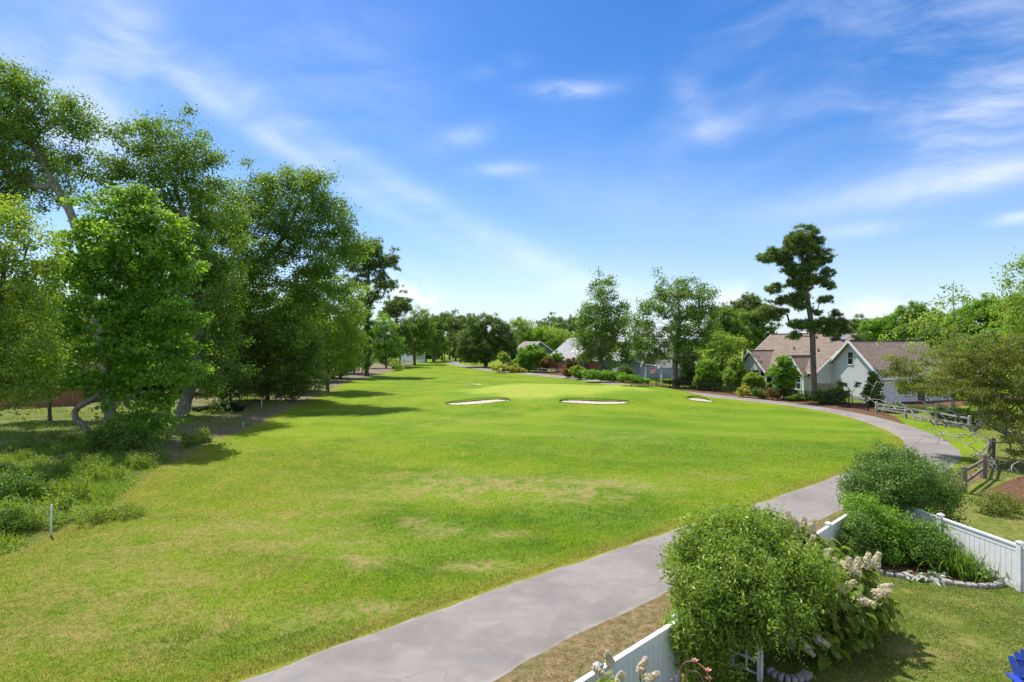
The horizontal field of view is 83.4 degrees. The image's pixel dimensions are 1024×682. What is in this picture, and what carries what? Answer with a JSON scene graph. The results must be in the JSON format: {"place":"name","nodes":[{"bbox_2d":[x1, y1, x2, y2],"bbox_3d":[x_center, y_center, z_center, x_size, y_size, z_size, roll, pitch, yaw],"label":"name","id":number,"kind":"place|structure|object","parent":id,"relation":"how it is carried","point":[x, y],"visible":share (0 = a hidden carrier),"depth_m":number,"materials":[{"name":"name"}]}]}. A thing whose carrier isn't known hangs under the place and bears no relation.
{"place":"outdoors","nodes":[
{"label":"outdoors","id":0,"kind":"place"},
{"bbox_2d":[0,342,1023,681],"bbox_3d":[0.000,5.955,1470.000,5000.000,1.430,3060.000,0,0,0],"label":"ground","id":1,"kind":"structure","parent":0,"point":[396,406],"depth_m":22.89,"materials":[{"name":"plant"}]},
{"bbox_2d":[0,493,49,534],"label":"wild bush","id":2,"kind":"object","parent":1,"relation":"on","point":[26,519],"visible":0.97,"depth_m":19.76,"materials":[{"name":"green plant"}]},
{"bbox_2d":[0,465,56,504],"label":"wild bush","id":3,"kind":"object","parent":1,"relation":"on","point":[23,487],"visible":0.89,"depth_m":22.80,"materials":[{"name":"green plant"}]},
{"bbox_2d":[0,185,82,419],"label":"ash tree","id":4,"kind":"object","parent":1,"relation":"on","point":[18,292],"visible":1,"depth_m":29.48,"materials":[{"name":"green plant"}]},
{"bbox_2d":[0,389,84,407],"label":"board fence","id":5,"kind":"object","parent":1,"relation":"on","point":[68,400],"visible":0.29,"depth_m":56.62,"materials":[{"name":"wood"}]},
{"bbox_2d":[3,319,116,420],"bbox_3d":[-37.610,2.333,47.020,12.126,8.668,6.170,0,0,0],"label":"holly tree","id":6,"kind":"object","parent":1,"relation":"on","point":[83,387],"visible":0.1,"depth_m":46.67,"materials":[{"name":"green plant"}]},
{"bbox_2d":[0,53,130,422],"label":"oak tree","id":7,"kind":"object","parent":1,"relation":"on","point":[22,179],"visible":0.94,"depth_m":45.60,"materials":[{"name":"green plant"}]},
{"bbox_2d":[67,472,91,498],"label":"tall weed","id":8,"kind":"object","parent":1,"relation":"on","point":[85,490],"visible":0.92,"depth_m":23.21,"materials":[{"name":"green plant"}]},
{"bbox_2d":[33,498,148,531],"bbox_3d":[-15.126,6.277,20.622,3.609,0.935,1.611,0,0,-30],"label":"fern patch","id":9,"kind":"object","parent":1,"relation":"on","point":[101,515],"visible":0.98,"depth_m":20.65,"materials":[{"name":"green plant"}]},
{"bbox_2d":[19,358,163,400],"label":"house","id":10,"kind":"structure","parent":1,"relation":"on","point":[154,387],"depth_m":66.17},
{"bbox_2d":[84,461,105,481],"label":"tall weed","id":11,"kind":"object","parent":1,"relation":"on","point":[97,470],"visible":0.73,"depth_m":26.08,"materials":[{"name":"green plant"}]},
{"bbox_2d":[4,181,219,440],"bbox_3d":[-25.660,-1.682,37.129,14.475,16.981,7.121,0,0,0],"label":"sweetgum tree","id":12,"kind":"object","parent":1,"relation":"on","point":[123,319],"visible":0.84,"depth_m":36.06,"materials":[{"name":"green plant"}]},
{"bbox_2d":[75,412,158,452],"bbox_3d":[-23.232,5.601,33.992,4.284,2.659,2.754,0,0,0],"label":"wild bush","id":13,"kind":"object","parent":1,"relation":"on","point":[116,435],"visible":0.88,"depth_m":33.59,"materials":[{"name":"green plant"}]},
{"bbox_2d":[0,410,271,551],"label":"rough weeds","id":14,"kind":"object","parent":1,"relation":"on","point":[49,494],"visible":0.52,"depth_m":32.65,"materials":[{"name":"green plant"}]},
{"bbox_2d":[0,391,314,553],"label":"rough grass","id":15,"kind":"structure","parent":1,"relation":"on","point":[110,492],"depth_m":31.72,"materials":[{"name":"green plant"}]},
{"bbox_2d":[148,430,173,450],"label":"wild sapling","id":16,"kind":"object","parent":1,"relation":"on","point":[164,441],"visible":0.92,"depth_m":34.03,"materials":[{"name":"green plant"}]},
{"bbox_2d":[61,101,264,415],"bbox_3d":[-30.790,-6.946,50.377,17.814,27.395,9.574,0,0,13],"label":"oak tree","id":17,"kind":"object","parent":1,"relation":"on","point":[172,170],"visible":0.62,"depth_m":49.42,"materials":[{"name":"green plant"}]},
{"bbox_2d":[177,429,199,446],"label":"wild bush","id":18,"kind":"object","parent":1,"relation":"on","point":[185,438],"visible":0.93,"depth_m":34.99,"materials":[{"name":"green plant"}]},
{"bbox_2d":[190,426,213,443],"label":"wild bush","id":19,"kind":"object","parent":1,"relation":"on","point":[204,438],"visible":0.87,"depth_m":36.11,"materials":[{"name":"green plant"}]},
{"bbox_2d":[192,403,244,411],"bbox_3d":[-26.725,6.058,52.387,5.003,0.832,1.098,0,0,0],"label":"fallen log","id":20,"kind":"object","parent":1,"relation":"on","point":[236,407],"visible":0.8,"depth_m":52.22,"materials":[{"name":"wood"}]},
{"bbox_2d":[179,326,267,404],"bbox_3d":[-29.232,2.075,57.318,9.238,9.142,5.709,0,0,0],"label":"holly tree","id":21,"kind":"object","parent":1,"relation":"on","point":[245,386],"visible":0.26,"depth_m":56.75,"materials":[{"name":"green plant"}]},
{"bbox_2d":[234,287,298,371],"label":"broadleaf tree","id":22,"kind":"object","parent":1,"relation":"on","point":[274,296],"visible":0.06,"depth_m":82.48,"materials":[{"name":"green plant"}]},
{"bbox_2d":[210,313,335,400],"bbox_3d":[-26.361,1.706,61.853,14.148,9.766,9.283,0,0,0],"label":"holly tree","id":23,"kind":"object","parent":1,"relation":"on","point":[283,384],"visible":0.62,"depth_m":61.01,"materials":[{"name":"green plant"}]},
{"bbox_2d":[181,151,383,402],"bbox_3d":[-24.805,-6.586,60.926,23.037,26.482,11.578,0,0,0],"label":"oak tree","id":24,"kind":"object","parent":1,"relation":"on","point":[303,229],"visible":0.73,"depth_m":59.82,"materials":[{"name":"green plant"}]},
{"bbox_2d":[271,272,374,391],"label":"maple tree","id":25,"kind":"object","parent":1,"relation":"on","point":[337,340],"visible":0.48,"depth_m":73.28,"materials":[{"name":"green plant"}]},
{"bbox_2d":[323,321,368,377],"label":"broadleaf tree","id":26,"kind":"object","parent":1,"relation":"on","point":[352,369],"visible":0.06,"depth_m":99.79,"materials":[{"name":"green plant"}]},
{"bbox_2d":[334,236,403,375],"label":"pine tree","id":27,"kind":"object","parent":1,"relation":"on","point":[375,265],"visible":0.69,"depth_m":107.27,"materials":[{"name":"green plant"}]},
{"bbox_2d":[360,297,378,370],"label":"ivy vine","id":28,"kind":"object","parent":27,"relation":"attached to","point":[368,325],"visible":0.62,"depth_m":106.94,"materials":[{"name":"green plant"}]},
{"bbox_2d":[369,312,406,367],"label":"broadleaf tree","id":29,"kind":"object","parent":1,"relation":"on","point":[387,345],"visible":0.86,"depth_m":135.99,"materials":[{"name":"green plant"}]},
{"bbox_2d":[377,289,413,361],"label":"pine tree","id":30,"kind":"object","parent":1,"relation":"on","point":[397,305],"visible":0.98,"depth_m":144.03,"materials":[{"name":"green plant"}]},
{"bbox_2d":[388,313,418,362],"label":"broadleaf tree","id":31,"kind":"object","parent":1,"relation":"on","point":[403,331],"visible":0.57,"depth_m":147.19,"materials":[{"name":"green plant"}]},
{"bbox_2d":[399,304,436,364],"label":"broadleaf tree","id":32,"kind":"object","parent":1,"relation":"on","point":[420,348],"visible":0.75,"depth_m":156.37,"materials":[{"name":"green plant"}]},
{"bbox_2d":[415,316,444,361],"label":"broadleaf tree","id":33,"kind":"object","parent":1,"relation":"on","point":[436,339],"visible":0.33,"depth_m":175.28,"materials":[{"name":"green plant"}]},
{"bbox_2d":[443,333,461,357],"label":"broadleaf tree","id":34,"kind":"object","parent":1,"relation":"on","point":[452,345],"visible":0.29,"depth_m":219.58,"materials":[{"name":"green plant"}]},
{"bbox_2d":[443,315,465,360],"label":"pine tree","id":35,"kind":"object","parent":1,"relation":"on","point":[451,325],"visible":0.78,"depth_m":183.62,"materials":[{"name":"green plant"}]},
{"bbox_2d":[453,311,520,366],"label":"oak tree","id":36,"kind":"object","parent":1,"relation":"on","point":[485,346],"visible":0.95,"depth_m":140.63,"materials":[{"name":"green plant"}]},
{"bbox_2d":[491,363,526,372],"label":"clipped hedge","id":37,"kind":"object","parent":1,"relation":"on","point":[512,369],"visible":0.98,"depth_m":116.95,"materials":[{"name":"plant"}]},
{"bbox_2d":[508,314,537,345],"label":"broadleaf tree","id":38,"kind":"object","parent":1,"relation":"on","point":[524,326],"visible":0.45,"depth_m":167.08,"materials":[{"name":"green plant"}]},
{"bbox_2d":[506,341,553,365],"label":"house","id":39,"kind":"structure","parent":1,"relation":"on","point":[540,344],"depth_m":141.14,"materials":[{"name":"grey"}]},
{"bbox_2d":[514,343,551,371],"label":"garden shrub","id":40,"kind":"object","parent":1,"relation":"on","point":[531,355],"visible":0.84,"depth_m":119.34,"materials":[{"name":"green plant"}]},
{"bbox_2d":[521,322,557,350],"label":"broadleaf tree","id":41,"kind":"object","parent":1,"relation":"on","point":[538,334],"visible":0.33,"depth_m":163.75,"materials":[{"name":"green plant"}]},
{"bbox_2d":[536,356,554,372],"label":"garden shrub","id":42,"kind":"object","parent":1,"relation":"on","point":[547,362],"visible":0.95,"depth_m":117.65,"materials":[{"name":"brown plant"}]},
{"bbox_2d":[543,326,575,349],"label":"broadleaf tree","id":43,"kind":"object","parent":1,"relation":"on","point":[556,340],"visible":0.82,"depth_m":159.28,"materials":[{"name":"green plant"}]},
{"bbox_2d":[560,314,578,336],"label":"pine tree","id":44,"kind":"object","parent":1,"relation":"on","point":[572,327],"visible":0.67,"depth_m":189.81,"materials":[{"name":"green plant"}]},
{"bbox_2d":[568,364,586,379],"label":"garden shrub","id":45,"kind":"object","parent":1,"relation":"on","point":[575,371],"visible":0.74,"depth_m":96.16,"materials":[{"name":"green plant"}]},
{"bbox_2d":[549,338,614,370],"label":"house","id":46,"kind":"structure","parent":1,"relation":"on","point":[568,352],"depth_m":122.48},
{"bbox_2d":[575,662,602,681],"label":"vinyl fence","id":47,"kind":"object","parent":1,"relation":"on","point":[590,676],"visible":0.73,"depth_m":9.11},
{"bbox_2d":[565,266,635,371],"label":"sycamore tree","id":48,"kind":"object","parent":1,"relation":"on","point":[602,322],"visible":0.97,"depth_m":102.97,"materials":[{"name":"green plant"}]},
{"bbox_2d":[580,368,624,381],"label":"clipped hedge","id":49,"kind":"object","parent":1,"relation":"on","point":[603,375],"visible":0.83,"depth_m":89.83,"materials":[{"name":"green plant"}]},
{"bbox_2d":[592,649,659,681],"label":"oakleaf hydrangea","id":50,"kind":"object","parent":1,"relation":"on","point":[641,667],"visible":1,"depth_m":8.55,"materials":[{"name":"white plant"}]},
{"bbox_2d":[617,372,650,385],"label":"clipped hedge","id":51,"kind":"object","parent":1,"relation":"on","point":[637,379],"visible":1,"depth_m":68.74,"materials":[{"name":"green plant"}]},
{"bbox_2d":[591,614,681,681],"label":"vinyl fence","id":52,"kind":"object","parent":1,"relation":"on","point":[655,649],"visible":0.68,"depth_m":10.32,"materials":[{"name":"plastic"}]},
{"bbox_2d":[640,348,698,378],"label":"porch pavilion","id":53,"kind":"structure","parent":1,"relation":"on","point":[660,365],"depth_m":91.01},
{"bbox_2d":[506,513,839,681],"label":"verge weeds","id":54,"kind":"object","parent":1,"relation":"on","point":[603,642],"visible":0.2,"depth_m":12.09,"materials":[{"name":"green plant"}]},
{"bbox_2d":[621,266,730,386],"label":"oak tree","id":55,"kind":"object","parent":1,"relation":"on","point":[684,330],"visible":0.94,"depth_m":82.29,"materials":[{"name":"green plant"}]},
{"bbox_2d":[671,358,695,386],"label":"garden shrub","id":56,"kind":"object","parent":1,"relation":"on","point":[689,373],"visible":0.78,"depth_m":79.00,"materials":[{"name":"green plant"}]},
{"bbox_2d":[679,657,712,681],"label":"garden sculpture","id":57,"kind":"object","parent":1,"relation":"on","point":[708,678],"visible":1,"depth_m":9.74,"materials":[{"name":"metal"}]},
{"bbox_2d":[691,359,724,388],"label":"garden shrub","id":58,"kind":"object","parent":1,"relation":"on","point":[707,371],"visible":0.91,"depth_m":75.17,"materials":[{"name":"green plant"}]},
{"bbox_2d":[700,300,751,371],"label":"broadleaf tree","id":59,"kind":"object","parent":1,"relation":"on","point":[727,323],"visible":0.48,"depth_m":94.80,"materials":[{"name":"green plant"}]},
{"bbox_2d":[701,327,752,388],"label":"maple tree","id":60,"kind":"object","parent":1,"relation":"on","point":[726,348],"visible":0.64,"depth_m":77.37,"materials":[{"name":"green plant"}]},
{"bbox_2d":[721,355,748,388],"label":"garden shrub","id":61,"kind":"object","parent":1,"relation":"on","point":[736,370],"visible":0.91,"depth_m":71.92,"materials":[{"name":"green plant"}]},
{"bbox_2d":[723,290,768,356],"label":"tree","id":62,"kind":"object","parent":1,"relation":"on","point":[754,302],"visible":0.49,"depth_m":107.19,"materials":[{"name":"green plant"}]},
{"bbox_2d":[705,553,795,681],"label":"garden arbor","id":63,"kind":"object","parent":1,"relation":"on","point":[759,673],"visible":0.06,"depth_m":11.03,"materials":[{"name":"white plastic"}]},
{"bbox_2d":[653,495,853,681],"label":"climbing vine","id":64,"kind":"object","parent":63,"relation":"attached to","point":[741,547],"visible":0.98,"depth_m":10.94,"materials":[{"name":"green plant"}]},
{"bbox_2d":[517,470,989,680],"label":"verge litter leaves","id":65,"kind":"object","parent":1,"relation":"on","point":[643,628],"visible":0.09,"depth_m":12.32,"materials":[{"name":"brown plant"}]},
{"bbox_2d":[741,370,767,389],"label":"garden shrub","id":66,"kind":"object","parent":1,"relation":"on","point":[751,378],"visible":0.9,"depth_m":68.53,"materials":[{"name":"green plant"}]},
{"bbox_2d":[736,308,783,349],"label":"broadleaf tree","id":67,"kind":"object","parent":1,"relation":"on","point":[759,335],"visible":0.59,"depth_m":103.63,"materials":[{"name":"green plant"}]},
{"bbox_2d":[656,378,868,410],"bbox_3d":[27.316,5.872,68.002,1.122,1.469,31.501,0,0,-23],"label":"iron fence","id":68,"kind":"object","parent":1,"relation":"on","point":[861,405],"visible":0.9,"depth_m":60.32,"materials":[{"name":"metal"}]},
{"bbox_2d":[762,387,783,399],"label":"garden shrub","id":69,"kind":"object","parent":1,"relation":"on","point":[771,393],"visible":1,"depth_m":63.21,"materials":[{"name":"brown plant"}]},
{"bbox_2d":[765,354,802,398],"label":"young tree","id":70,"kind":"object","parent":1,"relation":"on","point":[784,374],"visible":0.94,"depth_m":63.48,"materials":[{"name":"green plant"}]},
{"bbox_2d":[750,223,870,392],"bbox_3d":[32.102,-3.312,62.512,13.186,19.710,4.079,0,0,0],"label":"pine tree","id":71,"kind":"object","parent":1,"relation":"on","point":[800,244],"visible":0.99,"depth_m":62.06,"materials":[{"name":"green plant"}]},
{"bbox_2d":[805,508,857,557],"bbox_3d":[9.073,5.834,16.489,9.755,1.332,0.155,0,0,-43],"label":"vinyl fence","id":72,"kind":"object","parent":1,"relation":"on","point":[828,530],"visible":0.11,"depth_m":16.73,"materials":[{"name":"plastic"}]},
{"bbox_2d":[811,386,851,403],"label":"clipped hedge","id":73,"kind":"object","parent":1,"relation":"on","point":[819,397],"visible":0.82,"depth_m":58.74,"materials":[{"name":"green plant"}]},
{"bbox_2d":[783,509,906,671],"bbox_3d":[7.047,5.367,12.620,3.098,2.860,3.613,0,0,0],"label":"oakleaf hydrangea","id":74,"kind":"object","parent":1,"relation":"on","point":[866,602],"visible":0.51,"depth_m":12.00,"materials":[{"name":"green plant"}]},
{"bbox_2d":[684,431,1023,681],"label":"yard grass","id":75,"kind":"structure","parent":1,"relation":"on","point":[938,636],"depth_m":12.44,"materials":[{"name":"plant"}]},
{"bbox_2d":[688,573,1023,681],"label":"clover leaves","id":76,"kind":"object","parent":1,"relation":"on","point":[987,621],"visible":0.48,"depth_m":12.64,"materials":[{"name":"green plant"}]},
{"bbox_2d":[849,313,868,334],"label":"tree","id":77,"kind":"object","parent":1,"relation":"on","point":[854,323],"visible":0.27,"depth_m":117.76,"materials":[{"name":"green plant"}]},
{"bbox_2d":[835,501,888,569],"bbox_3d":[10.110,5.711,16.804,1.701,1.892,1.610,0,0,0],"label":"camellia shrub","id":78,"kind":"object","parent":1,"relation":"on","point":[861,537],"visible":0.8,"depth_m":16.56,"materials":[{"name":"green plant"}]},
{"bbox_2d":[859,370,885,406],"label":"conifer shrub","id":79,"kind":"object","parent":1,"relation":"on","point":[872,379],"visible":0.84,"depth_m":56.85,"materials":[{"name":"green plant"}]},
{"bbox_2d":[836,488,921,567],"bbox_3d":[11.123,5.593,17.272,2.094,2.210,2.212,0,0,-33],"label":"butterfly bush","id":80,"kind":"object","parent":1,"relation":"on","point":[893,551],"visible":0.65,"depth_m":16.86,"materials":[{"name":"green plant"}]},
{"bbox_2d":[856,311,901,339],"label":"broadleaf tree","id":81,"kind":"object","parent":1,"relation":"on","point":[876,326],"visible":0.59,"depth_m":110.75,"materials":[{"name":"green plant"}]},
{"bbox_2d":[737,570,1023,681],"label":"fallen leaves","id":82,"kind":"object","parent":1,"relation":"on","point":[929,631],"visible":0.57,"depth_m":12.94,"materials":[{"name":"brown plant"}]},
{"bbox_2d":[873,402,921,412],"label":"garden shrub","id":83,"kind":"object","parent":1,"relation":"on","point":[900,404],"visible":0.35,"depth_m":52.57,"materials":[{"name":"plant"}]},
{"bbox_2d":[831,437,975,518],"bbox_3d":[13.007,4.886,19.062,4.788,3.446,3.083,0,0,0],"label":"viburnum shrub","id":84,"kind":"object","parent":1,"relation":"on","point":[903,478],"visible":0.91,"depth_m":18.47,"materials":[{"name":"green plant"}]},
{"bbox_2d":[889,299,944,339],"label":"broadleaf tree","id":85,"kind":"object","parent":1,"relation":"on","point":[900,311],"visible":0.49,"depth_m":99.28,"materials":[{"name":"green plant"}]},
{"bbox_2d":[875,401,971,430],"bbox_3d":[32.944,6.025,46.489,0.450,1.366,10.392,0,0,-1],"label":"split rail fence","id":86,"kind":"object","parent":1,"relation":"on","point":[906,414],"visible":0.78,"depth_m":46.47,"materials":[{"name":"wood"}]},
{"bbox_2d":[862,283,989,406],"bbox_3d":[33.254,0.922,46.099,9.223,11.489,4.850,0,0,0],"label":"dead topped tree","id":87,"kind":"object","parent":1,"relation":"on","point":[936,326],"visible":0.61,"depth_m":45.95,"materials":[{"name":"green plant"}]},
{"bbox_2d":[902,570,952,586],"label":"lambs ear plant","id":88,"kind":"object","parent":1,"relation":"on","point":[936,581],"visible":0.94,"depth_m":15.56,"materials":[{"name":"plant"}]},
{"bbox_2d":[900,508,964,569],"bbox_3d":[12.077,5.857,16.702,1.848,1.646,1.859,0,0,0],"label":"bushy perennial","id":89,"kind":"object","parent":1,"relation":"on","point":[927,537],"visible":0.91,"depth_m":16.38,"materials":[{"name":"green plant"}]},
{"bbox_2d":[850,324,1023,479],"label":"sprawling cedar","id":90,"kind":"object","parent":1,"relation":"on","point":[982,395],"visible":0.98,"depth_m":30.67,"materials":[{"name":"green plant"}]},
{"bbox_2d":[910,327,988,352],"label":"broadleaf tree","id":91,"kind":"object","parent":1,"relation":"on","point":[930,335],"visible":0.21,"depth_m":83.17,"materials":[{"name":"green plant"}]},
{"bbox_2d":[880,504,1023,592],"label":"vinyl fence","id":92,"kind":"object","parent":1,"relation":"on","point":[1007,556],"visible":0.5,"depth_m":15.71,"materials":[{"name":"plastic"}]},
{"bbox_2d":[917,539,1001,583],"bbox_3d":[12.412,6.043,16.026,1.955,0.914,2.013,0,0,32],"label":"daylily clump","id":93,"kind":"object","parent":1,"relation":"on","point":[962,564],"visible":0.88,"depth_m":15.83,"materials":[{"name":"green plant"}]},
{"bbox_2d":[928,403,992,423],"bbox_3d":[35.173,5.710,45.022,5.171,1.982,2.429,0,0,0],"label":"garden shrub","id":94,"kind":"object","parent":1,"relation":"on","point":[960,411],"visible":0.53,"depth_m":44.53,"materials":[{"name":"green plant"}]},
{"bbox_2d":[940,291,1005,381],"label":"broadleaf tree","id":95,"kind":"object","parent":1,"relation":"on","point":[981,304],"visible":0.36,"depth_m":90.97,"materials":[{"name":"green plant"}]},
{"bbox_2d":[959,438,995,492],"bbox_3d":[22.840,5.987,27.909,9.970,1.425,0.539,0,0,-45],"label":"split rail fence","id":96,"kind":"object","parent":1,"relation":"on","point":[983,462],"visible":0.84,"depth_m":27.10,"materials":[{"name":"wood"}]},
{"bbox_2d":[950,561,1008,582],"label":"creeping plant","id":97,"kind":"object","parent":1,"relation":"on","point":[983,573],"visible":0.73,"depth_m":15.52,"materials":[{"name":"green plant"}]},
{"bbox_2d":[955,322,1022,397],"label":"broadleaf tree","id":98,"kind":"object","parent":1,"relation":"on","point":[988,331],"visible":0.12,"depth_m":63.97,"materials":[{"name":"green plant"}]},
{"bbox_2d":[967,487,1023,518],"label":"sprouting bush","id":99,"kind":"object","parent":1,"relation":"on","point":[991,496],"visible":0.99,"depth_m":21.52,"materials":[{"name":"green plant"}]},
{"bbox_2d":[978,249,1023,361],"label":"elm tree","id":100,"kind":"object","parent":1,"relation":"on","point":[1017,317],"visible":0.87,"depth_m":40.64,"materials":[{"name":"green plant"}]},
{"bbox_2d":[979,291,1023,381],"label":"broadleaf tree","id":101,"kind":"object","parent":1,"relation":"on","point":[994,322],"visible":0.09,"depth_m":88.07,"materials":[{"name":"green plant"}]},
{"bbox_2d":[1006,649,1023,681],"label":"adirondack chair","id":102,"kind":"object","parent":1,"relation":"on","point":[1017,676],"visible":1,"depth_m":10.23,"materials":[{"name":"blue plastic"}]},
{"bbox_2d":[0,0,1023,341],"label":"sky","id":103,"kind":"structure","parent":0,"point":[509,151],"materials":[{"name":"blue"}]},
{"bbox_2d":[445,395,713,404],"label":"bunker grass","id":104,"kind":"structure","parent":0,"point":[570,398],"depth_m":58.11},
{"bbox_2d":[240,361,960,681],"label":"cart path","id":105,"kind":"structure","parent":0,"point":[492,635],"depth_m":13.50,"materials":[{"name":"concrete"}]},
{"bbox_2d":[611,339,680,377],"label":"house","id":106,"kind":"structure","parent":0,"point":[634,365],"depth_m":101.31,"materials":[{"name":"grey"}]},
{"bbox_2d":[740,332,950,401],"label":"house","id":107,"kind":"structure","parent":0,"point":[846,359],"depth_m":66.92,"materials":[{"name":"white"}]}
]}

